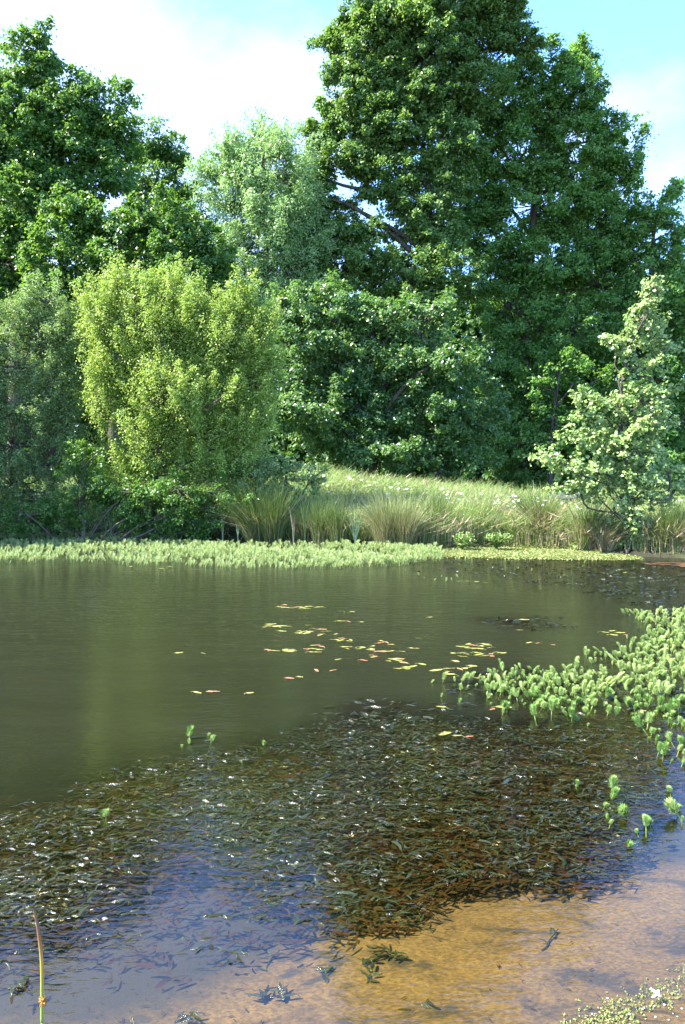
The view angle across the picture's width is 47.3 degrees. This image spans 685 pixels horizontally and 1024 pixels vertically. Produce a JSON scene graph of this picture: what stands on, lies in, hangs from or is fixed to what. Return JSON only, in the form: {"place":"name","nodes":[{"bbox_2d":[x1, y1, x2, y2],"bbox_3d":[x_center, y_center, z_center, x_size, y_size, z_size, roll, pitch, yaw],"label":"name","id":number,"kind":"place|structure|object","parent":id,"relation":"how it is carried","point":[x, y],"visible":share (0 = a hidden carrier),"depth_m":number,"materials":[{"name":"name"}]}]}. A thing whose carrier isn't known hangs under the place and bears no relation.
{"place":"outdoors","nodes":[
{"label":"outdoors","id":0,"kind":"place"},
{"bbox_2d":[0,536,684,771],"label":"water","id":1,"kind":"structure","parent":0,"point":[95,667],"depth_m":7.31,"materials":[{"name":"liquid"}]},
{"bbox_2d":[8,975,29,996],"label":"weed sprig","id":2,"kind":"object","parent":1,"relation":"on","point":[23,982],"visible":1,"depth_m":2.52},
{"bbox_2d":[101,808,108,823],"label":"parrots feather","id":3,"kind":"object","parent":1,"relation":"on","point":[105,812],"visible":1,"depth_m":3.71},
{"bbox_2d":[108,513,112,535],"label":"cattail plant","id":4,"kind":"object","parent":1,"relation":"on","point":[110,522],"visible":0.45,"depth_m":16.45,"materials":[{"name":"green plant"}]},
{"bbox_2d":[185,725,193,737],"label":"parrots feather","id":5,"kind":"object","parent":1,"relation":"on","point":[190,732],"visible":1,"depth_m":4.76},
{"bbox_2d":[0,530,443,569],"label":"floating mat","id":6,"kind":"object","parent":1,"relation":"on","point":[206,549],"visible":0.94,"depth_m":13.65,"materials":[{"name":"plant"}]},
{"bbox_2d":[221,515,224,541],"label":"cattail plant","id":7,"kind":"object","parent":1,"relation":"in","point":[222,527],"visible":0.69,"depth_m":15.67,"materials":[{"name":"green plant"}]},
{"bbox_2d":[219,476,319,544],"bbox_3d":[-1.669,-0.036,15.357,1.875,1.466,2.569,2,5,32],"label":"rush clump","id":8,"kind":"object","parent":1,"relation":"in","point":[274,530],"visible":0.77,"depth_m":15.42,"materials":[{"name":"green plant"}]},
{"bbox_2d":[289,508,294,542],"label":"cattail plant","id":9,"kind":"object","parent":1,"relation":"on","point":[293,527],"visible":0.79,"depth_m":15.23,"materials":[{"name":"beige plant"}]},
{"bbox_2d":[300,502,308,546],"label":"cattail plant","id":10,"kind":"object","parent":1,"relation":"on","point":[303,516],"visible":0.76,"depth_m":15.21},
{"bbox_2d":[291,491,348,546],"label":"rush clump","id":11,"kind":"object","parent":1,"relation":"in","point":[318,531],"visible":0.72,"depth_m":15.17,"materials":[{"name":"green plant"}]},
{"bbox_2d":[313,490,357,547],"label":"rush clump","id":12,"kind":"object","parent":1,"relation":"in","point":[336,532],"visible":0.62,"depth_m":15.00,"materials":[{"name":"green plant"}]},
{"bbox_2d":[0,702,684,992],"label":"sunken weed","id":13,"kind":"object","parent":1,"relation":"in","point":[330,915],"visible":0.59,"depth_m":3.60,"materials":[{"name":"plant"}]},
{"bbox_2d":[0,560,684,968],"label":"pondweed","id":14,"kind":"object","parent":1,"relation":"on","point":[268,838],"visible":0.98,"depth_m":3.80,"materials":[{"name":"plant"}]},
{"bbox_2d":[344,507,363,543],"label":"cattail plant","id":15,"kind":"object","parent":1,"relation":"on","point":[355,534],"visible":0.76,"depth_m":14.93,"materials":[{"name":"green plant"}]},
{"bbox_2d":[324,483,419,547],"bbox_3d":[0.559,0.088,14.727,1.861,1.301,1.461,0,4,0],"label":"rush clump","id":16,"kind":"object","parent":1,"relation":"in","point":[381,530],"visible":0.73,"depth_m":14.67,"materials":[{"name":"green plant"}]},
{"bbox_2d":[369,487,447,548],"bbox_3d":[1.194,0.120,14.693,1.639,1.244,1.704,0,4,0],"label":"rush clump","id":17,"kind":"object","parent":1,"relation":"in","point":[407,526],"visible":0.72,"depth_m":14.59,"materials":[{"name":"green plant"}]},
{"bbox_2d":[504,701,509,708],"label":"parrots feather","id":18,"kind":"object","parent":1,"relation":"on","point":[506,705],"visible":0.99,"depth_m":5.27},
{"bbox_2d":[511,688,518,697],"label":"parrots feather","id":19,"kind":"object","parent":1,"relation":"on","point":[514,691],"visible":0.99,"depth_m":5.54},
{"bbox_2d":[389,537,644,560],"bbox_3d":[2.952,0.643,14.318,4.380,0.207,2.505,0,4,0],"label":"algae","id":20,"kind":"object","parent":1,"relation":"on","point":[522,551],"visible":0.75,"depth_m":14.01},
{"bbox_2d":[529,703,536,725],"bbox_3d":[1.260,1.335,5.139,0.059,0.156,0.056,23,-42,-39],"label":"parrots feather","id":21,"kind":"object","parent":1,"relation":"in","point":[533,711],"visible":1,"depth_m":5.14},
{"bbox_2d":[532,686,541,697],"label":"parrots feather","id":22,"kind":"object","parent":1,"relation":"in","point":[535,690],"visible":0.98,"depth_m":5.56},
{"bbox_2d":[536,698,543,705],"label":"parrots feather","id":23,"kind":"object","parent":1,"relation":"on","point":[539,700],"visible":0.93,"depth_m":5.36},
{"bbox_2d":[540,700,547,708],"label":"parrots feather","id":24,"kind":"object","parent":1,"relation":"on","point":[543,705],"visible":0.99,"depth_m":5.32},
{"bbox_2d":[405,559,684,700],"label":"feathery shoots","id":25,"kind":"object","parent":1,"relation":"on","point":[660,670],"visible":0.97,"depth_m":6.16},
{"bbox_2d":[543,691,549,699],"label":"parrots feather","id":26,"kind":"object","parent":1,"relation":"on","point":[547,695],"visible":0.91,"depth_m":5.52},
{"bbox_2d":[548,698,555,720],"bbox_3d":[1.392,1.318,5.220,0.055,0.148,0.055,2,7,1],"label":"parrots feather","id":27,"kind":"object","parent":1,"relation":"on","point":[551,703],"visible":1,"depth_m":5.22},
{"bbox_2d":[558,687,563,702],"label":"parrots feather","id":28,"kind":"object","parent":1,"relation":"on","point":[560,690],"visible":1,"depth_m":5.56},
{"bbox_2d":[568,706,575,725],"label":"parrots feather","id":29,"kind":"object","parent":1,"relation":"on","point":[571,711],"visible":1,"depth_m":5.08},
{"bbox_2d":[570,541,579,549],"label":"bramble","id":30,"kind":"object","parent":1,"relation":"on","point":[573,545],"visible":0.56,"depth_m":14.46,"materials":[{"name":"green plant"}]},
{"bbox_2d":[573,713,582,725],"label":"parrots feather","id":31,"kind":"object","parent":1,"relation":"on","point":[577,718],"visible":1,"depth_m":5.09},
{"bbox_2d":[582,706,591,715],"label":"parrots feather","id":32,"kind":"object","parent":1,"relation":"on","point":[586,710],"visible":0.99,"depth_m":5.26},
{"bbox_2d":[589,691,596,702],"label":"parrots feather","id":33,"kind":"object","parent":1,"relation":"in","point":[593,694],"visible":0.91,"depth_m":5.48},
{"bbox_2d":[589,699,597,712],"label":"parrots feather","id":34,"kind":"object","parent":1,"relation":"on","point":[595,701],"visible":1,"depth_m":5.35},
{"bbox_2d":[602,801,608,810],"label":"parrots feather","id":35,"kind":"object","parent":1,"relation":"on","point":[606,804],"visible":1,"depth_m":3.83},
{"bbox_2d":[604,687,612,698],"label":"parrots feather","id":36,"kind":"object","parent":1,"relation":"on","point":[608,691],"visible":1,"depth_m":5.55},
{"bbox_2d":[606,704,612,718],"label":"parrots feather","id":37,"kind":"object","parent":1,"relation":"on","point":[609,709],"visible":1,"depth_m":5.19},
{"bbox_2d":[608,775,618,797],"bbox_3d":[1.371,1.405,3.981,0.059,0.139,0.056,12,0,-43],"label":"parrots feather","id":38,"kind":"object","parent":1,"relation":"on","point":[612,781],"visible":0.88,"depth_m":3.97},
{"bbox_2d":[609,786,619,802],"bbox_3d":[1.351,1.420,3.911,0.048,0.110,0.047,25,12,29],"label":"parrots feather","id":39,"kind":"object","parent":1,"relation":"in","point":[614,791],"visible":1,"depth_m":3.90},
{"bbox_2d":[613,707,620,720],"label":"parrots feather","id":40,"kind":"object","parent":1,"relation":"on","point":[617,710],"visible":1,"depth_m":5.17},
{"bbox_2d":[614,699,625,712],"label":"parrots feather","id":41,"kind":"object","parent":1,"relation":"on","point":[616,701],"visible":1,"depth_m":5.37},
{"bbox_2d":[560,963,684,1023],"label":"green fringe","id":42,"kind":"object","parent":1,"relation":"on","point":[627,1010],"visible":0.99,"depth_m":2.44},
{"bbox_2d":[650,988,660,1002],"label":"star flower","id":43,"kind":"object","parent":42,"relation":"on","point":[655,992],"visible":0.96,"depth_m":2.45,"materials":[{"name":"white plant"}]},
{"bbox_2d":[617,803,629,820],"bbox_3d":[1.349,1.438,3.725,0.054,0.096,0.054,-34,6,-6],"label":"parrots feather","id":44,"kind":"object","parent":1,"relation":"on","point":[623,810],"visible":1,"depth_m":3.72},
{"bbox_2d":[623,696,632,710],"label":"parrots feather","id":45,"kind":"object","parent":1,"relation":"in","point":[627,699],"visible":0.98,"depth_m":5.33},
{"bbox_2d":[626,839,632,847],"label":"parrots feather","id":46,"kind":"object","parent":1,"relation":"on","point":[629,843],"visible":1,"depth_m":3.44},
{"bbox_2d":[635,694,641,700],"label":"parrots feather","id":47,"kind":"object","parent":1,"relation":"on","point":[637,696],"visible":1,"depth_m":5.47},
{"bbox_2d":[631,715,647,735],"bbox_3d":[1.879,1.348,4.928,0.067,0.139,0.063,0,-39,-41],"label":"parrots feather","id":48,"kind":"object","parent":1,"relation":"on","point":[636,719],"visible":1,"depth_m":4.93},
{"bbox_2d":[637,709,643,716],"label":"parrots feather","id":49,"kind":"object","parent":1,"relation":"on","point":[640,713],"visible":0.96,"depth_m":5.14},
{"bbox_2d":[641,813,648,837],"bbox_3d":[1.391,1.442,3.593,0.042,0.107,0.040,2,-6,19],"label":"parrots feather","id":50,"kind":"object","parent":1,"relation":"on","point":[644,819],"visible":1,"depth_m":3.59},
{"bbox_2d":[643,693,649,701],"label":"parrots feather","id":51,"kind":"object","parent":1,"relation":"on","point":[646,696],"visible":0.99,"depth_m":5.45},
{"bbox_2d":[646,815,652,828],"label":"parrots feather","id":52,"kind":"object","parent":1,"relation":"on","point":[649,819],"visible":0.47,"depth_m":3.65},
{"bbox_2d":[645,712,654,729],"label":"parrots feather","id":53,"kind":"object","parent":1,"relation":"on","point":[648,718],"visible":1,"depth_m":5.00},
{"bbox_2d":[647,696,653,708],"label":"parrots feather","id":54,"kind":"object","parent":1,"relation":"on","point":[650,700],"visible":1,"depth_m":5.42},
{"bbox_2d":[656,741,662,756],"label":"parrots feather","id":55,"kind":"object","parent":1,"relation":"on","point":[658,746],"visible":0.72,"depth_m":4.50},
{"bbox_2d":[657,695,664,711],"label":"parrots feather","id":56,"kind":"object","parent":1,"relation":"on","point":[660,699],"visible":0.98,"depth_m":5.33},
{"bbox_2d":[644,562,684,566],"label":"mud","id":57,"kind":"structure","parent":1,"relation":"on","point":[682,564],"depth_m":12.65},
{"bbox_2d":[659,741,669,765],"bbox_3d":[1.822,1.371,4.437,0.060,0.155,0.056,8,20,39],"label":"parrots feather","id":58,"kind":"object","parent":1,"relation":"on","point":[665,745],"visible":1,"depth_m":4.43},
{"bbox_2d":[664,703,674,718],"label":"parrots feather","id":59,"kind":"object","parent":1,"relation":"on","point":[667,705],"visible":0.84,"depth_m":5.26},
{"bbox_2d":[666,785,673,796],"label":"parrots feather","id":60,"kind":"object","parent":1,"relation":"on","point":[669,789],"visible":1,"depth_m":4.00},
{"bbox_2d":[668,697,675,715],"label":"parrots feather","id":61,"kind":"object","parent":1,"relation":"on","point":[672,700],"visible":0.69,"depth_m":5.25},
{"bbox_2d":[669,709,674,718],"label":"parrots feather","id":62,"kind":"object","parent":1,"relation":"on","point":[672,713],"visible":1,"depth_m":5.18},
{"bbox_2d":[669,703,676,718],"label":"parrots feather","id":63,"kind":"object","parent":1,"relation":"on","point":[673,707],"visible":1,"depth_m":5.21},
{"bbox_2d":[664,797,683,823],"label":"parrots feather","id":64,"kind":"object","parent":1,"relation":"on","point":[672,807],"visible":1,"depth_m":3.73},
{"bbox_2d":[676,698,681,706],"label":"parrots feather","id":65,"kind":"object","parent":1,"relation":"on","point":[678,701],"visible":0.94,"depth_m":5.33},
{"bbox_2d":[676,744,682,756],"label":"parrots feather","id":66,"kind":"object","parent":1,"relation":"on","point":[680,747],"visible":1,"depth_m":4.54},
{"bbox_2d":[677,736,684,745],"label":"parrots feather","id":67,"kind":"object","parent":1,"relation":"on","point":[680,739],"visible":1,"depth_m":4.64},
{"bbox_2d":[0,691,684,1023],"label":"pond bed","id":68,"kind":"object","parent":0,"point":[455,973],"visible":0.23,"depth_m":2.79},
{"bbox_2d":[33,909,46,1023],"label":"rush stalk","id":69,"kind":"object","parent":68,"relation":"on","point":[42,1001],"visible":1,"depth_m":1.51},
{"bbox_2d":[174,1011,202,1022],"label":"weed sprig","id":70,"kind":"object","parent":68,"relation":"on","point":[186,1018],"visible":1,"depth_m":2.39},
{"bbox_2d":[246,984,280,1002],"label":"weed sprig","id":71,"kind":"object","parent":68,"relation":"on","point":[262,994],"visible":1,"depth_m":2.51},
{"bbox_2d":[255,950,279,970],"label":"weed sprig","id":72,"kind":"object","parent":68,"relation":"on","point":[270,953],"visible":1,"depth_m":2.73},
{"bbox_2d":[263,982,297,1001],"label":"weed sprig","id":73,"kind":"object","parent":68,"relation":"on","point":[281,995],"visible":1,"depth_m":2.52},
{"bbox_2d":[310,964,331,981],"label":"weed sprig","id":74,"kind":"object","parent":68,"relation":"on","point":[325,970],"visible":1,"depth_m":2.66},
{"bbox_2d":[3,817,684,1023],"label":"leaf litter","id":75,"kind":"object","parent":68,"relation":"on","point":[284,986],"visible":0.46,"depth_m":2.66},
{"bbox_2d":[358,960,381,982],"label":"weed sprig","id":76,"kind":"object","parent":68,"relation":"on","point":[370,970],"visible":1,"depth_m":2.62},
{"bbox_2d":[362,944,394,964],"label":"weed sprig","id":77,"kind":"object","parent":68,"relation":"on","point":[366,961],"visible":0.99,"depth_m":2.71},
{"bbox_2d":[366,943,408,958],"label":"weed sprig","id":78,"kind":"object","parent":68,"relation":"on","point":[384,947],"visible":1,"depth_m":2.73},
{"bbox_2d":[398,999,439,1010],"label":"weed sprig","id":79,"kind":"object","parent":68,"relation":"on","point":[427,1002],"visible":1,"depth_m":2.45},
{"bbox_2d":[541,927,557,950],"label":"weed sprig","id":80,"kind":"object","parent":68,"relation":"on","point":[548,942],"visible":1,"depth_m":2.83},
{"bbox_2d":[0,485,684,557],"bbox_3d":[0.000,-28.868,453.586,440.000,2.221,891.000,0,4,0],"label":"ground","id":81,"kind":"structure","parent":0,"point":[634,552],"depth_m":15.49,"materials":[{"name":"soil"}]},
{"bbox_2d":[0,267,94,537],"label":"willow shrub","id":82,"kind":"object","parent":81,"relation":"on","point":[50,401],"visible":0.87,"depth_m":16.46,"materials":[{"name":"green plant"}]},
{"bbox_2d":[0,14,150,479],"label":"broadleaf tree","id":83,"kind":"object","parent":81,"relation":"on","point":[40,133],"visible":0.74,"depth_m":25.62,"materials":[{"name":"green plant"}]},
{"bbox_2d":[0,159,250,476],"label":"broadleaf tree","id":84,"kind":"object","parent":81,"relation":"on","point":[89,239],"visible":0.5,"depth_m":23.66,"materials":[{"name":"green plant"}]},
{"bbox_2d":[0,437,264,544],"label":"willow shrub","id":85,"kind":"object","parent":81,"relation":"on","point":[156,495],"visible":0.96,"depth_m":15.62,"materials":[{"name":"plant"}]},
{"bbox_2d":[1,498,299,541],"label":"undergrowth","id":86,"kind":"object","parent":81,"relation":"on","point":[98,514],"visible":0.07,"depth_m":17.45,"materials":[{"name":"green plant"}]},
{"bbox_2d":[102,111,218,476],"bbox_3d":[-6.933,-7.836,29.423,4.611,13.926,3.558,0,4,0],"label":"broadleaf tree","id":87,"kind":"object","parent":81,"relation":"on","point":[167,159],"visible":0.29,"depth_m":28.84,"materials":[{"name":"green plant"}]},
{"bbox_2d":[0,513,348,540],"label":"dead stems","id":88,"kind":"object","parent":81,"relation":"on","point":[227,528],"visible":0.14,"depth_m":16.32,"materials":[{"name":"brown plant"}]},
{"bbox_2d":[67,249,293,539],"bbox_3d":[-3.369,-2.280,16.216,4.761,6.298,2.613,0,4,0],"label":"willow shrub","id":89,"kind":"object","parent":81,"relation":"on","point":[179,403],"visible":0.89,"depth_m":15.94,"materials":[{"name":"green plant"}]},
{"bbox_2d":[180,475,276,544],"bbox_3d":[-2.139,-0.051,15.520,2.323,1.474,2.473,0,4,0],"label":"rush clump","id":90,"kind":"object","parent":81,"relation":"on","point":[253,532],"visible":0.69,"depth_m":15.46,"materials":[{"name":"green plant"}]},
{"bbox_2d":[176,103,341,469],"bbox_3d":[-2.665,-7.050,25.979,5.437,12.617,4.603,0,4,0],"label":"willow tree","id":91,"kind":"object","parent":81,"relation":"on","point":[268,220],"visible":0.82,"depth_m":25.38,"materials":[{"name":"green plant"}]},
{"bbox_2d":[232,453,330,512],"bbox_3d":[-1.293,-0.388,16.213,2.104,1.691,1.079,0,4,0],"label":"bramble bush","id":92,"kind":"object","parent":81,"relation":"on","point":[282,470],"visible":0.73,"depth_m":16.07,"materials":[{"name":"plant"}]},
{"bbox_2d":[286,497,328,540],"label":"rush clump","id":93,"kind":"object","parent":81,"relation":"on","point":[300,534],"visible":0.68,"depth_m":15.49,"materials":[{"name":"green plant"}]},
{"bbox_2d":[0,256,684,486],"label":"woodland","id":94,"kind":"object","parent":81,"relation":"on","point":[281,443],"visible":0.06,"depth_m":38.83,"materials":[{"name":"plant"}]},
{"bbox_2d":[261,269,519,484],"bbox_3d":[1.330,-3.797,23.118,7.836,6.649,3.375,0,4,0],"label":"broadleaf tree","id":95,"kind":"object","parent":81,"relation":"on","point":[450,421],"visible":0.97,"depth_m":22.79,"materials":[{"name":"green plant"}]},
{"bbox_2d":[276,0,551,484],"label":"broadleaf tree","id":96,"kind":"object","parent":81,"relation":"on","point":[433,93],"visible":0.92,"depth_m":26.64,"materials":[{"name":"green plant"}]},
{"bbox_2d":[407,484,472,534],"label":"rush clump","id":97,"kind":"object","parent":81,"relation":"on","point":[438,505],"visible":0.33,"depth_m":15.10,"materials":[{"name":"green plant"}]},
{"bbox_2d":[453,531,476,548],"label":"bramble","id":98,"kind":"object","parent":81,"relation":"on","point":[462,539],"visible":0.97,"depth_m":14.45,"materials":[{"name":"green plant"}]},
{"bbox_2d":[317,465,623,502],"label":"tall weeds","id":99,"kind":"object","parent":81,"relation":"on","point":[376,474],"visible":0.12,"depth_m":19.97,"materials":[{"name":"green plant"}]},
{"bbox_2d":[275,466,684,547],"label":"meadow herbs","id":100,"kind":"object","parent":81,"relation":"on","point":[345,481],"visible":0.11,"depth_m":17.41,"materials":[{"name":"green plant"}]},
{"bbox_2d":[278,469,684,554],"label":"dry grass","id":101,"kind":"structure","parent":81,"relation":"on","point":[528,538],"depth_m":14.93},
{"bbox_2d":[443,480,520,517],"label":"rush clump","id":102,"kind":"object","parent":81,"relation":"on","point":[487,500],"visible":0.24,"depth_m":15.75,"materials":[{"name":"green plant"}]},
{"bbox_2d":[484,532,512,547],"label":"bramble","id":103,"kind":"object","parent":81,"relation":"on","point":[495,538],"visible":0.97,"depth_m":14.44,"materials":[{"name":"green plant"}]},
{"bbox_2d":[474,479,586,539],"bbox_3d":[3.683,-0.034,15.119,2.566,1.223,2.376,0,4,0],"label":"rush clump","id":104,"kind":"object","parent":81,"relation":"on","point":[535,508],"visible":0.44,"depth_m":15.01,"materials":[{"name":"green plant"}]},
{"bbox_2d":[436,28,659,491],"bbox_3d":[7.413,-8.852,28.818,8.278,17.066,4.386,0,4,0],"label":"broadleaf tree","id":105,"kind":"object","parent":81,"relation":"on","point":[551,168],"visible":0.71,"depth_m":28.23,"materials":[{"name":"green plant"}]},
{"bbox_2d":[488,344,618,487],"bbox_3d":[7.275,-3.109,27.554,4.822,5.384,2.339,0,4,0],"label":"broadleaf tree","id":106,"kind":"object","parent":81,"relation":"on","point":[578,367],"visible":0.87,"depth_m":27.28,"materials":[{"name":"green plant"}]},
{"bbox_2d":[549,493,593,506],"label":"flowers","id":107,"kind":"object","parent":81,"relation":"on","point":[570,497],"visible":0.12,"depth_m":17.79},
{"bbox_2d":[539,493,636,549],"bbox_3d":[4.672,0.129,14.370,2.046,1.114,1.990,-2,5,-32],"label":"rush clump","id":108,"kind":"object","parent":81,"relation":"on","point":[584,543],"visible":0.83,"depth_m":14.26,"materials":[{"name":"green plant"}]},
{"bbox_2d":[528,273,684,553],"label":"sapling tree","id":109,"kind":"object","parent":81,"relation":"on","point":[629,452],"visible":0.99,"depth_m":13.74,"materials":[{"name":"green plant"}]},
{"bbox_2d":[581,506,655,551],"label":"rush clump","id":110,"kind":"object","parent":81,"relation":"on","point":[609,544],"visible":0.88,"depth_m":14.00,"materials":[{"name":"green plant"}]},
{"bbox_2d":[562,176,684,492],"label":"broadleaf tree","id":111,"kind":"object","parent":81,"relation":"on","point":[660,218],"visible":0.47,"depth_m":28.13,"materials":[{"name":"green plant"}]},
{"bbox_2d":[627,497,684,551],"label":"rush clump","id":112,"kind":"object","parent":81,"relation":"on","point":[664,539],"visible":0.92,"depth_m":13.62,"materials":[{"name":"green plant"}]},
{"bbox_2d":[660,501,684,551],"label":"rush clump","id":113,"kind":"object","parent":81,"relation":"on","point":[681,539],"visible":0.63,"depth_m":13.57,"materials":[{"name":"green plant"}]},
{"bbox_2d":[0,0,684,431],"label":"sky","id":114,"kind":"structure","parent":0,"point":[197,63],"materials":[{"name":"white"}]},
{"bbox_2d":[1,461,684,551],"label":"meadow grass","id":115,"kind":"structure","parent":0,"point":[366,532],"depth_m":15.70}
]}

